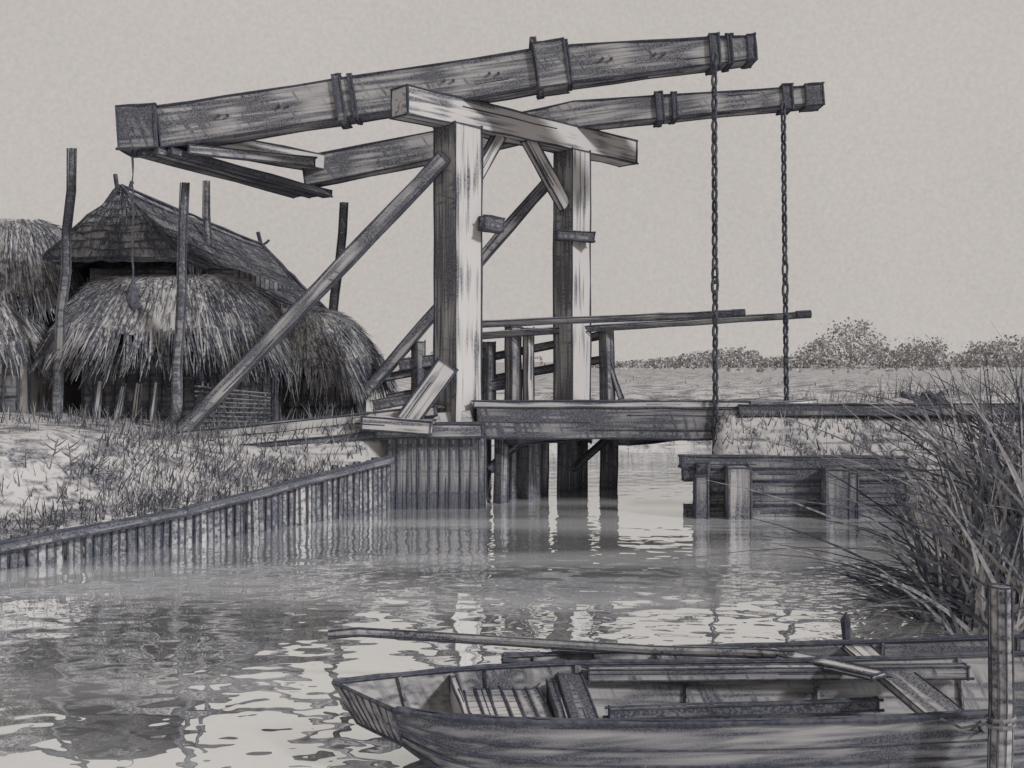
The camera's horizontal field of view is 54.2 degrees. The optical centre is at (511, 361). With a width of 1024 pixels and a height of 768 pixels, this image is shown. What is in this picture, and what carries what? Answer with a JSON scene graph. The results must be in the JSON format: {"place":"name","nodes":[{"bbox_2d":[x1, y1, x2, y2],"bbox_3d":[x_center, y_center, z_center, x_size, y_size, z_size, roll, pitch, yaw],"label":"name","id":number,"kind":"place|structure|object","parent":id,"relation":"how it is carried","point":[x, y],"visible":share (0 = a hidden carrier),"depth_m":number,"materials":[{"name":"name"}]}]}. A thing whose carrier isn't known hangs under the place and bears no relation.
{"place":"outdoors","nodes":[
{"label":"outdoors","id":0,"kind":"place"},
{"bbox_2d":[0,447,968,767],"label":"canal water","id":1,"kind":"structure","parent":0,"point":[222,653],"depth_m":7.71,"materials":[{"name":"grey liquid"}]},
{"bbox_2d":[331,651,1023,767],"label":"rowing boat","id":2,"kind":"object","parent":1,"relation":"on","point":[799,712],"visible":0.98,"depth_m":4.76,"materials":[{"name":"grey wood"}]},
{"bbox_2d":[328,627,794,657],"bbox_3d":[0.246,1.613,5.745,2.667,0.120,0.157,0,0,8],"label":"punt pole","id":3,"kind":"object","parent":2,"relation":"on","point":[609,647],"visible":0.94,"depth_m":5.75,"materials":[{"name":"grey wood"}]},
{"bbox_2d":[501,633,1023,681],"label":"punt","id":4,"kind":"object","parent":1,"relation":"on","point":[903,646],"visible":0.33,"depth_m":5.93,"materials":[{"name":"grey wood"}]},
{"bbox_2d":[645,757,904,767],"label":"water grass","id":5,"kind":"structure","parent":1,"relation":"in","point":[810,765],"depth_m":4.18,"materials":[{"name":"grey plant"}]},
{"bbox_2d":[840,612,850,639],"bbox_3d":[2.051,1.820,6.151,0.063,0.561,0.061,0,0,0],"label":"mooring stake","id":6,"kind":"object","parent":1,"relation":"in","point":[845,621],"visible":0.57,"depth_m":6.13,"materials":[{"name":"grey wood"}]},
{"bbox_2d":[940,583,1016,767],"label":"mooring post","id":7,"kind":"object","parent":1,"relation":"in","point":[1000,723],"visible":1,"depth_m":4.32,"materials":[{"name":"grey wood"}]},
{"bbox_2d":[0,362,1023,634],"bbox_3d":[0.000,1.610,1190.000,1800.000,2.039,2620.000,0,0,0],"label":"ground","id":8,"kind":"structure","parent":0,"point":[20,446],"depth_m":12.95,"materials":[{"name":"grey soil"}]},
{"bbox_2d":[0,218,89,412],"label":"thatched hut","id":9,"kind":"object","parent":8,"relation":"on","point":[29,281],"visible":0.46,"depth_m":15.12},
{"bbox_2d":[0,364,19,412],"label":"wall","id":10,"kind":"structure","parent":9,"relation":"in","point":[9,387],"depth_m":14.57,"materials":[{"name":"grey"}]},
{"bbox_2d":[41,434,111,481],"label":"bank weeds","id":11,"kind":"object","parent":8,"relation":"on","point":[74,463],"visible":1,"depth_m":10.60,"materials":[{"name":"grey plant"}]},
{"bbox_2d":[0,398,383,538],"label":"bank grass","id":12,"kind":"structure","parent":8,"relation":"on","point":[152,497],"depth_m":11.69,"materials":[{"name":"grey plant"}]},
{"bbox_2d":[29,148,399,430],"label":"hay barn","id":13,"kind":"structure","parent":8,"relation":"on","point":[215,302],"depth_m":14.75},
{"bbox_2d":[0,404,437,569],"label":"bank revetment","id":14,"kind":"object","parent":8,"relation":"on","point":[353,489],"visible":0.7,"depth_m":11.09,"materials":[{"name":"grey wood"}]},
{"bbox_2d":[194,381,270,428],"bbox_3d":[-3.879,0.614,13.899,1.065,0.687,0.083,0,0,0],"label":"wattle hurdle","id":15,"kind":"object","parent":8,"relation":"on","point":[262,404],"visible":0.67,"depth_m":13.88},
{"bbox_2d":[374,422,491,508],"bbox_3d":[-1.056,1.661,14.672,1.452,1.770,3.753,0,0,0],"label":"timber abutment","id":16,"kind":"object","parent":8,"relation":"on","point":[444,465],"visible":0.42,"depth_m":12.94,"materials":[{"name":"grey wood"}]},
{"bbox_2d":[115,32,824,503],"bbox_3d":[-0.301,-0.874,14.303,10.072,7.027,3.140,0,0,-6],"label":"wooden drawbridge","id":17,"kind":"object","parent":8,"relation":"on","point":[465,140],"visible":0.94,"depth_m":13.39,"materials":[{"name":"grey wood"}]},
{"bbox_2d":[378,317,1023,367],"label":"distant trees","id":18,"kind":"object","parent":8,"relation":"on","point":[751,359],"visible":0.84,"depth_m":118.07,"materials":[{"name":"grey plant"}]},
{"bbox_2d":[549,365,1022,446],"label":"meadow grass","id":19,"kind":"structure","parent":8,"relation":"on","point":[896,393],"depth_m":22.68,"materials":[{"name":"grey plant"}]},
{"bbox_2d":[597,365,1023,374],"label":"hedgerow scrub","id":20,"kind":"object","parent":8,"relation":"on","point":[762,369],"visible":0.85,"depth_m":79.31,"materials":[{"name":"grey plant"}]},
{"bbox_2d":[678,403,1023,519],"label":"log abutment","id":21,"kind":"object","parent":8,"relation":"on","point":[773,475],"visible":0.78,"depth_m":12.27,"materials":[{"name":"grey wood"}]},
{"bbox_2d":[680,322,1023,637],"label":"reed bed","id":22,"kind":"object","parent":8,"relation":"on","point":[992,541],"visible":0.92,"depth_m":7.44,"materials":[{"name":"grey plant"}]},
{"bbox_2d":[709,398,1023,534],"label":"bank grass","id":23,"kind":"structure","parent":8,"relation":"on","point":[904,430],"depth_m":12.98,"materials":[{"name":"grey plant"}]},
{"bbox_2d":[900,390,950,402],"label":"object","id":24,"kind":"object","parent":8,"relation":"on","point":[913,396],"visible":0.39,"depth_m":14.86,"materials":[{"name":"grey"}]},
{"bbox_2d":[0,0,1023,361],"label":"sky","id":25,"kind":"structure","parent":0,"point":[905,192],"materials":[{"name":"grey"}]},
{"bbox_2d":[865,402,1017,403],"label":"road","id":26,"kind":"structure","parent":0,"point":[953,402],"depth_m":15.16,"materials":[{"name":"grey"}]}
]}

